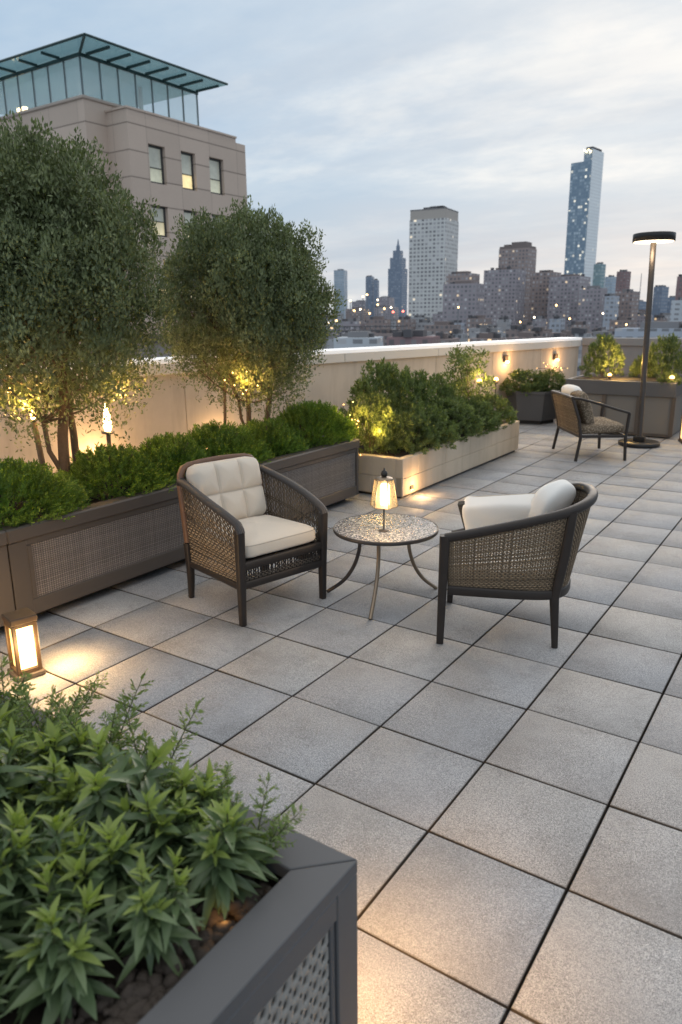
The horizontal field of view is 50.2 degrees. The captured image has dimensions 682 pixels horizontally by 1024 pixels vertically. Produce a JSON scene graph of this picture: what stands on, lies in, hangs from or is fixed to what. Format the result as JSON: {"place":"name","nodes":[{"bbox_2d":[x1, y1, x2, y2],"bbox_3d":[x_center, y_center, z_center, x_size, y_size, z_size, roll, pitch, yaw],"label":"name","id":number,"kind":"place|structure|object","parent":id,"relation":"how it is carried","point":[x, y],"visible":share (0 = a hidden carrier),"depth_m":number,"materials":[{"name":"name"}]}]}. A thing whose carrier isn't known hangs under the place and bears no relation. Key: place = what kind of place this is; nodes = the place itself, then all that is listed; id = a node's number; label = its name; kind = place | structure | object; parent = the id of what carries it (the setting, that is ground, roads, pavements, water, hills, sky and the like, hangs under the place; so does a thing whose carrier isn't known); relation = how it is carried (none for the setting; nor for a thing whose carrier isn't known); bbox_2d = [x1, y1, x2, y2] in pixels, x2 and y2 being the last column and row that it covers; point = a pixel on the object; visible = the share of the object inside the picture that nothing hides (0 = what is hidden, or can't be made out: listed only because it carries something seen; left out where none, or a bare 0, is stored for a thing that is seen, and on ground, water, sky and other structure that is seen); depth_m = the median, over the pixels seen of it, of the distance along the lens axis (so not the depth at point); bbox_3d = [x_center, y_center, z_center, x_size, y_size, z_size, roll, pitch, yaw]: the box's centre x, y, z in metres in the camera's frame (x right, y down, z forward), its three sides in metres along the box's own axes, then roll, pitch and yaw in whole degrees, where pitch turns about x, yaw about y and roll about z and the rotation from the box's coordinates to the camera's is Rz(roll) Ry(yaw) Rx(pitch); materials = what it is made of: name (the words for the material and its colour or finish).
{"place":"outdoors","nodes":[
{"label":"outdoors","id":0,"kind":"place"},
{"bbox_2d":[0,33,247,364],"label":"stone building","id":1,"kind":"structure","parent":0,"point":[174,167],"depth_m":38.50,"materials":[{"name":"grey stone"}]},
{"bbox_2d":[148,144,164,184],"bbox_3d":[-9.842,-18.303,38.456,0.100,1.866,1.146,9,18,33],"label":"window","id":2,"kind":"structure","parent":1,"relation":"in","point":[155,153],"depth_m":38.55,"materials":[{"name":"grey glass"}]},
{"bbox_2d":[151,205,166,236],"bbox_3d":[-9.859,-15.586,39.116,0.100,1.556,1.146,9,18,33],"label":"window","id":3,"kind":"structure","parent":1,"relation":"in","point":[161,218],"depth_m":39.31,"materials":[{"name":"grey"}]},
{"bbox_2d":[181,152,193,190],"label":"window","id":4,"kind":"structure","parent":1,"relation":"in","point":[186,158],"depth_m":40.37,"materials":[{"name":"grey"}]},
{"bbox_2d":[209,158,221,194],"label":"window","id":5,"kind":"structure","parent":1,"relation":"in","point":[214,164],"depth_m":42.15,"materials":[{"name":"grey glass"}]},
{"bbox_2d":[131,331,328,358],"bbox_3d":[-5.822,11.999,47.393,4.700,45.950,12.000,9,18,33],"label":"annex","id":6,"kind":"object","parent":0,"point":[168,353],"visible":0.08,"depth_m":36.92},
{"bbox_2d":[0,419,681,1023],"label":"terrace floor","id":7,"kind":"structure","parent":0,"point":[464,783],"depth_m":3.30,"materials":[{"name":"tile"}]},
{"bbox_2d":[0,530,14,626],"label":"planter box","id":8,"kind":"object","parent":7,"relation":"on","point":[6,599],"visible":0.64,"depth_m":4.21,"materials":[{"name":"brown metal"}]},
{"bbox_2d":[1,607,45,682],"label":"floor lantern","id":9,"kind":"object","parent":7,"relation":"on","point":[22,639],"visible":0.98,"depth_m":3.72,"materials":[{"name":"brown wood"}]},
{"bbox_2d":[0,464,199,614],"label":"planter box","id":10,"kind":"object","parent":7,"relation":"on","point":[97,545],"visible":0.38,"depth_m":4.72,"materials":[{"name":"brown metal"}]},
{"bbox_2d":[0,455,93,529],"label":"boxwood bush","id":11,"kind":"object","parent":10,"relation":"on","point":[49,490],"visible":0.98,"depth_m":4.47,"materials":[{"name":"green plant"}]},
{"bbox_2d":[0,109,180,477],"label":"patio tree","id":12,"kind":"object","parent":10,"relation":"on","point":[68,274],"visible":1,"depth_m":4.52,"materials":[{"name":"green plant"}]},
{"bbox_2d":[29,411,44,468],"bbox_3d":[-2.281,-0.513,5.490,0.058,0.644,0.120,0,15,3],"label":"tree trunk","id":13,"kind":"object","parent":12,"relation":"attached to","point":[41,458],"visible":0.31,"depth_m":5.47,"materials":[{"name":"brown plant"}]},
{"bbox_2d":[56,442,176,500],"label":"boxwood bush","id":14,"kind":"object","parent":10,"relation":"on","point":[107,464],"visible":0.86,"depth_m":5.07,"materials":[{"name":"green plant"}]},
{"bbox_2d":[119,431,212,487],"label":"boxwood bush","id":15,"kind":"object","parent":10,"relation":"on","point":[169,447],"visible":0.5,"depth_m":5.53,"materials":[{"name":"green plant"}]},
{"bbox_2d":[0,695,357,1023],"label":"planter box","id":16,"kind":"object","parent":7,"relation":"on","point":[283,950],"visible":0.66,"depth_m":1.48,"materials":[{"name":"metal"}]},
{"bbox_2d":[0,700,30,802],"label":"lance leaf plant","id":17,"kind":"object","parent":16,"relation":"on","point":[3,712],"visible":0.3,"depth_m":1.92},
{"bbox_2d":[0,894,32,1012],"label":"lance leaf plant","id":18,"kind":"object","parent":16,"relation":"on","point":[8,940],"visible":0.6,"depth_m":1.35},
{"bbox_2d":[0,654,33,726],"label":"feathery plant","id":19,"kind":"object","parent":16,"relation":"on","point":[13,689],"visible":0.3,"depth_m":2.17,"materials":[{"name":"green plant"}]},
{"bbox_2d":[3,682,38,749],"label":"feathery plant","id":20,"kind":"object","parent":16,"relation":"on","point":[24,718],"visible":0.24,"depth_m":2.05,"materials":[{"name":"green plant"}]},
{"bbox_2d":[0,716,44,837],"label":"lance leaf plant","id":21,"kind":"object","parent":16,"relation":"on","point":[11,775],"visible":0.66,"depth_m":1.67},
{"bbox_2d":[0,801,47,942],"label":"lance leaf plant","id":22,"kind":"object","parent":16,"relation":"on","point":[13,838],"visible":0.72,"depth_m":1.44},
{"bbox_2d":[0,792,66,853],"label":"feathery plant","id":23,"kind":"object","parent":16,"relation":"on","point":[39,826],"visible":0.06,"depth_m":1.63,"materials":[{"name":"green plant"}]},
{"bbox_2d":[0,684,85,787],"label":"feathery plant","id":24,"kind":"object","parent":16,"relation":"on","point":[24,760],"visible":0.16,"depth_m":1.89,"materials":[{"name":"green plant"}]},
{"bbox_2d":[1,746,85,854],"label":"lance leaf plant","id":25,"kind":"object","parent":16,"relation":"on","point":[45,792],"visible":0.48,"depth_m":1.67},
{"bbox_2d":[0,799,102,942],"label":"lance leaf plant","id":26,"kind":"object","parent":16,"relation":"on","point":[50,850],"visible":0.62,"depth_m":1.47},
{"bbox_2d":[3,670,109,739],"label":"feathery plant","id":27,"kind":"object","parent":16,"relation":"on","point":[78,702],"visible":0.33,"depth_m":2.03,"materials":[{"name":"green plant"}]},
{"bbox_2d":[20,713,98,792],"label":"lance leaf plant","id":28,"kind":"object","parent":16,"relation":"on","point":[51,733],"visible":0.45,"depth_m":1.83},
{"bbox_2d":[0,856,125,1023],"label":"lance leaf plant","id":29,"kind":"object","parent":16,"relation":"on","point":[58,965],"visible":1,"depth_m":1.30,"materials":[{"name":"plant"}]},
{"bbox_2d":[45,668,154,763],"bbox_3d":[-0.656,0.617,1.942,0.275,0.328,0.265,0,15,3],"label":"feathery plant","id":30,"kind":"object","parent":16,"relation":"on","point":[115,733],"visible":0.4,"depth_m":1.93,"materials":[{"name":"green plant"}]},
{"bbox_2d":[56,812,158,967],"bbox_3d":[-0.480,0.765,1.500,0.244,0.270,0.266,3,16,15],"label":"lance leaf plant","id":31,"kind":"object","parent":16,"relation":"on","point":[112,852],"visible":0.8,"depth_m":1.47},
{"bbox_2d":[43,723,177,856],"bbox_3d":[-0.529,0.669,1.701,0.328,0.361,0.344,-14,20,-40],"label":"lance leaf plant","id":32,"kind":"object","parent":16,"relation":"on","point":[94,795],"visible":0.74,"depth_m":1.65,"materials":[{"name":"plant"}]},
{"bbox_2d":[17,873,271,1023],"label":"soil","id":33,"kind":"structure","parent":16,"relation":"on","point":[142,993],"depth_m":1.38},
{"bbox_2d":[103,846,206,988],"bbox_3d":[-0.360,0.787,1.419,0.194,0.269,0.199,-9,17,-28],"label":"lance leaf plant","id":34,"kind":"object","parent":16,"relation":"on","point":[151,916],"visible":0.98,"depth_m":1.39,"materials":[{"name":"plant"}]},
{"bbox_2d":[106,782,206,898],"bbox_3d":[-0.408,0.727,1.601,0.266,0.296,0.238,-6,16,-20],"label":"lance leaf plant","id":35,"kind":"object","parent":16,"relation":"on","point":[157,829],"visible":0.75,"depth_m":1.58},
{"bbox_2d":[110,693,204,788],"bbox_3d":[-0.474,0.659,1.854,0.246,0.292,0.336,-1,15,-2],"label":"feathery plant","id":36,"kind":"object","parent":16,"relation":"on","point":[148,738],"visible":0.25,"depth_m":1.90,"materials":[{"name":"green plant"}]},
{"bbox_2d":[159,758,224,843],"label":"lance leaf plant","id":37,"kind":"object","parent":16,"relation":"on","point":[185,775],"visible":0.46,"depth_m":1.71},
{"bbox_2d":[158,760,236,837],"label":"feathery plant","id":38,"kind":"object","parent":16,"relation":"on","point":[228,781],"visible":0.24,"depth_m":1.69,"materials":[{"name":"green plant"}]},
{"bbox_2d":[186,778,247,857],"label":"feathery plant","id":39,"kind":"object","parent":16,"relation":"on","point":[195,826],"visible":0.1,"depth_m":1.66,"materials":[{"name":"green plant"}]},
{"bbox_2d":[178,797,283,930],"bbox_3d":[-0.248,0.739,1.567,0.230,0.287,0.257,-8,17,-26],"label":"lance leaf plant","id":40,"kind":"object","parent":16,"relation":"on","point":[218,882],"visible":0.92,"depth_m":1.53,"materials":[{"name":"plant"}]},
{"bbox_2d":[204,771,307,880],"bbox_3d":[-0.180,0.730,1.615,0.220,0.262,0.212,-2,15,-5],"label":"feathery plant","id":41,"kind":"object","parent":16,"relation":"on","point":[275,825],"visible":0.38,"depth_m":1.62,"materials":[{"name":"green plant"}]},
{"bbox_2d":[176,453,327,626],"bbox_3d":[-0.583,0.127,4.699,0.709,0.903,0.755,-14,20,-40],"label":"armchair","id":42,"kind":"object","parent":7,"relation":"on","point":[222,503],"visible":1,"depth_m":4.62,"materials":[{"name":"wicker"}]},
{"bbox_2d":[208,436,359,518],"bbox_3d":[-0.658,-0.297,6.818,0.911,0.620,1.683,9,18,33],"label":"planter box","id":43,"kind":"object","parent":7,"relation":"on","point":[327,475],"visible":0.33,"depth_m":6.76,"materials":[{"name":"brown metal"}]},
{"bbox_2d":[165,419,274,463],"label":"boxwood bush","id":44,"kind":"object","parent":43,"relation":"on","point":[213,438],"visible":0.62,"depth_m":5.98,"materials":[{"name":"green plant"}]},
{"bbox_2d":[153,194,346,425],"bbox_3d":[-0.817,-1.657,6.657,1.796,2.327,1.710,9,18,33],"label":"patio tree","id":45,"kind":"object","parent":43,"relation":"on","point":[256,292],"visible":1,"depth_m":6.16,"materials":[{"name":"green plant"}]},
{"bbox_2d":[220,417,310,456],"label":"boxwood bush","id":46,"kind":"object","parent":43,"relation":"on","point":[269,430],"visible":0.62,"depth_m":6.48,"materials":[{"name":"green plant"}]},
{"bbox_2d":[266,399,360,448],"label":"boxwood bush","id":47,"kind":"object","parent":43,"relation":"on","point":[313,422],"visible":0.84,"depth_m":6.93,"materials":[{"name":"green plant"}]},
{"bbox_2d":[0,337,581,472],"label":"parapet wall","id":48,"kind":"structure","parent":7,"relation":"on","point":[174,408],"depth_m":9.22,"materials":[{"name":"white"}]},
{"bbox_2d":[326,513,438,619],"bbox_3d":[0.259,0.330,4.712,0.726,0.495,0.707,9,18,33],"label":"side table","id":49,"kind":"object","parent":7,"relation":"on","point":[404,529],"visible":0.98,"depth_m":4.59,"materials":[{"name":"stone"}]},
{"bbox_2d":[370,468,397,531],"bbox_3d":[0.266,-0.078,4.501,0.176,0.402,0.154,3,15,14],"label":"table lamp","id":50,"kind":"object","parent":49,"relation":"on","point":[384,503],"visible":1,"depth_m":4.47,"materials":[{"name":"white metal"}]},
{"bbox_2d":[359,420,519,498],"bbox_3d":[1.114,-0.738,8.813,0.950,0.415,3.200,9,18,33],"label":"stone planter","id":51,"kind":"object","parent":7,"relation":"on","point":[406,470],"visible":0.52,"depth_m":7.83,"materials":[{"name":"stone"}]},
{"bbox_2d":[346,389,401,453],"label":"mound shrub","id":52,"kind":"object","parent":51,"relation":"on","point":[378,405],"visible":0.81,"depth_m":7.51,"materials":[{"name":"green plant"}]},
{"bbox_2d":[340,356,421,443],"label":"mound shrub","id":53,"kind":"object","parent":51,"relation":"on","point":[386,375],"visible":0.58,"depth_m":7.88,"materials":[{"name":"green plant"}]},
{"bbox_2d":[376,410,442,454],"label":"mound shrub","id":54,"kind":"object","parent":51,"relation":"on","point":[408,445],"visible":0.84,"depth_m":7.58,"materials":[{"name":"green plant"}]},
{"bbox_2d":[383,365,444,436],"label":"mound shrub","id":55,"kind":"object","parent":51,"relation":"on","point":[416,385],"visible":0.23,"depth_m":8.43,"materials":[{"name":"green plant"}]},
{"bbox_2d":[395,401,461,449],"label":"mound shrub","id":56,"kind":"object","parent":51,"relation":"on","point":[448,428],"visible":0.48,"depth_m":7.86,"materials":[{"name":"green plant"}]},
{"bbox_2d":[406,373,466,426],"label":"mound shrub","id":57,"kind":"object","parent":51,"relation":"on","point":[439,383],"visible":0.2,"depth_m":8.99,"materials":[{"name":"green plant"}]},
{"bbox_2d":[424,397,484,441],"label":"mound shrub","id":58,"kind":"object","parent":51,"relation":"on","point":[463,408],"visible":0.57,"depth_m":8.41,"materials":[{"name":"green plant"}]},
{"bbox_2d":[440,344,496,404],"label":"upright shrub","id":59,"kind":"object","parent":51,"relation":"on","point":[462,360],"visible":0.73,"depth_m":9.51,"materials":[{"name":"green plant"}]},
{"bbox_2d":[448,393,502,435],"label":"mound shrub","id":60,"kind":"object","parent":51,"relation":"on","point":[492,420],"visible":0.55,"depth_m":8.86,"materials":[{"name":"green plant"}]},
{"bbox_2d":[469,391,518,429],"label":"mound shrub","id":61,"kind":"object","parent":51,"relation":"on","point":[501,403],"visible":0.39,"depth_m":9.41,"materials":[{"name":"green plant"}]},
{"bbox_2d":[436,483,597,647],"bbox_3d":[1.008,0.260,4.235,0.856,0.852,0.722,2,15,9],"label":"barrel chair","id":62,"kind":"object","parent":7,"relation":"on","point":[471,564],"visible":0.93,"depth_m":3.93,"materials":[{"name":"brown wicker"}]},
{"bbox_2d":[458,493,554,548],"bbox_3d":[0.999,0.071,4.379,0.522,0.409,0.194,-3,39,25],"label":"cushion","id":63,"kind":"object","parent":62,"relation":"on","point":[479,511],"visible":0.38,"depth_m":4.26,"materials":[{"name":"white fabric"}]},
{"bbox_2d":[528,479,575,516],"bbox_3d":[1.221,-0.053,4.220,0.312,0.284,0.150,-14,44,-41],"label":"scatter pillow","id":64,"kind":"object","parent":62,"relation":"on","point":[554,496],"visible":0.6,"depth_m":4.12,"materials":[{"name":"white fabric"}]},
{"bbox_2d":[506,388,559,423],"bbox_3d":[3.297,-1.829,12.528,0.940,0.545,0.814,5,16,21],"label":"hexagonal planter","id":65,"kind":"object","parent":7,"relation":"on","point":[536,408],"visible":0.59,"depth_m":12.21,"materials":[{"name":"concrete"}]},
{"bbox_2d":[499,368,548,395],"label":"mound shrub","id":66,"kind":"object","parent":65,"relation":"on","point":[519,376],"visible":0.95,"depth_m":12.22,"materials":[{"name":"green plant"}]},
{"bbox_2d":[528,368,567,391],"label":"mound shrub","id":67,"kind":"object","parent":65,"relation":"on","point":[559,381],"visible":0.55,"depth_m":12.25,"materials":[{"name":"green plant"}]},
{"bbox_2d":[551,390,630,461],"bbox_3d":[3.196,-1.145,9.477,0.758,0.813,0.951,-1,15,-1],"label":"lounge chair","id":68,"kind":"object","parent":7,"relation":"on","point":[568,419],"visible":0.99,"depth_m":9.13,"materials":[{"name":"beige wicker"}]},
{"bbox_2d":[570,390,593,423],"bbox_3d":[3.085,-1.324,9.300,0.181,0.464,0.423,-18,15,3],"label":"patterned cushion","id":69,"kind":"object","parent":68,"relation":"on","point":[585,410],"visible":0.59,"depth_m":9.12,"materials":[{"name":"fabric"}]},
{"bbox_2d":[565,373,681,437],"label":"long planter","id":70,"kind":"object","parent":7,"relation":"on","point":[663,410],"visible":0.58,"depth_m":10.90,"materials":[{"name":"grey metal"}]},
{"bbox_2d":[579,333,625,377],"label":"mound shrub","id":71,"kind":"object","parent":70,"relation":"on","point":[604,343],"visible":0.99,"depth_m":11.35,"materials":[{"name":"green plant"}]},
{"bbox_2d":[628,354,657,377],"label":"mound shrub","id":72,"kind":"object","parent":70,"relation":"on","point":[635,368],"visible":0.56,"depth_m":11.35,"materials":[{"name":"green plant"}]},
{"bbox_2d":[647,332,681,377],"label":"mound shrub","id":73,"kind":"object","parent":70,"relation":"on","point":[670,344],"visible":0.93,"depth_m":10.88,"materials":[{"name":"green plant"}]},
{"bbox_2d":[580,337,681,374],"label":"parapet wall","id":74,"kind":"structure","parent":7,"relation":"on","point":[632,349],"depth_m":13.68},
{"bbox_2d":[618,231,675,447],"bbox_3d":[4.143,-2.290,9.868,0.592,2.789,0.557,9,18,33],"label":"floor lamp","id":75,"kind":"object","parent":7,"relation":"on","point":[652,239],"visible":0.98,"depth_m":9.79,"materials":[{"name":"black metal"}]},
{"bbox_2d":[334,269,347,318],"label":"hazy tower","id":76,"kind":"structure","parent":0,"point":[340,279],"depth_m":1488.93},
{"bbox_2d":[0,0,681,314],"label":"sky","id":77,"kind":"structure","parent":0,"point":[350,117],"materials":[{"name":"blue"}]},
{"bbox_2d":[341,318,364,332],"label":"city block","id":78,"kind":"structure","parent":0,"point":[351,322],"depth_m":541.07,"materials":[{"name":"brick"}]},
{"bbox_2d":[346,307,368,320],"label":"city block","id":79,"kind":"structure","parent":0,"point":[364,314],"depth_m":1109.12,"materials":[{"name":"brick"}]},
{"bbox_2d":[334,331,382,347],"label":"pale hall","id":80,"kind":"structure","parent":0,"point":[353,339],"depth_m":264.64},
{"bbox_2d":[366,275,373,316],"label":"dark tower","id":81,"kind":"structure","parent":0,"point":[370,292],"depth_m":1242.35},
{"bbox_2d":[366,316,389,332],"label":"city block","id":82,"kind":"structure","parent":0,"point":[377,321],"depth_m":542.68,"materials":[{"name":"brick"}]},
{"bbox_2d":[374,306,398,318],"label":"city block","id":83,"kind":"structure","parent":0,"point":[388,310],"depth_m":1081.81,"materials":[{"name":"brick"}]},
{"bbox_2d":[388,240,407,316],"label":"stepped tower","id":84,"kind":"structure","parent":0,"point":[397,280],"depth_m":1489.68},
{"bbox_2d":[387,329,439,345],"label":"dark hall","id":85,"kind":"structure","parent":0,"point":[408,337],"depth_m":245.04,"materials":[{"name":"grey brick"}]},
{"bbox_2d":[424,321,460,334],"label":"city block","id":86,"kind":"structure","parent":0,"point":[444,326],"depth_m":470.06,"materials":[{"name":"brick"}]},
{"bbox_2d":[446,271,479,283],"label":"brown block","id":87,"kind":"structure","parent":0,"point":[461,276],"depth_m":638.84,"materials":[{"name":"brick"}]},
{"bbox_2d":[442,281,484,332],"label":"brown block","id":88,"kind":"structure","parent":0,"point":[466,298],"depth_m":603.49,"materials":[{"name":"concrete"}]},
{"bbox_2d":[466,315,491,332],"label":"city block","id":89,"kind":"structure","parent":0,"point":[473,321],"depth_m":545.87,"materials":[{"name":"brick"}]},
{"bbox_2d":[468,332,506,341],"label":"city block","id":90,"kind":"structure","parent":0,"point":[491,336],"depth_m":309.37,"materials":[{"name":"brick"}]},
{"bbox_2d":[484,266,525,325],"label":"apartment tower","id":91,"kind":"structure","parent":0,"point":[504,293],"depth_m":692.86,"materials":[{"name":"brick"}]},
{"bbox_2d":[498,241,536,321],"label":"apartment tower","id":92,"kind":"structure","parent":0,"point":[519,255],"depth_m":754.27,"materials":[{"name":"grey brick"}]},
{"bbox_2d":[505,324,531,339],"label":"city block","id":93,"kind":"structure","parent":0,"point":[513,330],"depth_m":383.90,"materials":[{"name":"brick"}]},
{"bbox_2d":[528,270,560,324],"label":"brick block","id":94,"kind":"structure","parent":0,"point":[539,290],"depth_m":721.57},
{"bbox_2d":[546,274,590,329],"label":"brick block","id":95,"kind":"structure","parent":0,"point":[563,293],"depth_m":693.30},
{"bbox_2d":[571,328,590,375],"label":"city block","id":96,"kind":"structure","parent":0,"point":[579,332],"depth_m":293.67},
{"bbox_2d":[564,146,603,285],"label":"glass skyscraper","id":97,"kind":"structure","parent":0,"point":[583,212],"depth_m":956.13,"materials":[{"name":"blue"}]},
{"bbox_2d":[577,286,606,331],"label":"brick block","id":98,"kind":"structure","parent":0,"point":[591,305],"depth_m":663.03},
{"bbox_2d":[503,657,681,1023],"bbox_3d":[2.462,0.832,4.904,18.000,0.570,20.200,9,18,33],"label":"joint","id":99,"kind":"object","parent":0,"point":[582,860],"depth_m":2.46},
{"bbox_2d":[592,262,605,287],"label":"green tower","id":100,"kind":"structure","parent":0,"point":[599,270],"depth_m":890.83,"materials":[{"name":"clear glass"}]},
{"bbox_2d":[602,293,619,329],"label":"pale tower","id":101,"kind":"structure","parent":0,"point":[611,305],"depth_m":641.42,"materials":[{"name":"grey concrete"}]},
{"bbox_2d":[609,317,635,330],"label":"city block","id":102,"kind":"structure","parent":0,"point":[620,322],"depth_m":574.81,"materials":[{"name":"brick"}]},
{"bbox_2d":[615,270,630,291],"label":"red tower","id":103,"kind":"structure","parent":0,"point":[623,278],"depth_m":942.83,"materials":[{"name":"brick"}]},
{"bbox_2d":[615,289,639,327],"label":"brick block","id":104,"kind":"structure","parent":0,"point":[628,302],"depth_m":701.82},
{"bbox_2d":[614,321,681,337],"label":"finned hall","id":105,"kind":"structure","parent":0,"point":[661,329],"depth_m":250.41,"materials":[{"name":"grey concrete"}]},
{"bbox_2d":[651,285,668,321],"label":"grey tower","id":106,"kind":"structure","parent":0,"point":[660,299],"depth_m":999.62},
{"bbox_3d":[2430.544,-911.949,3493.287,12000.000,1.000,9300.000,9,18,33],"label":"ground","id":107,"kind":"structure","parent":0,"visible":0},
{"bbox_2d":[408,206,458,321],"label":"office tower","id":108,"kind":"structure","parent":107,"relation":"on","point":[433,246],"depth_m":814.41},
{"bbox_2d":[669,297,681,321],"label":"pale block","id":109,"kind":"structure","parent":107,"relation":"on","point":[676,311],"depth_m":607.15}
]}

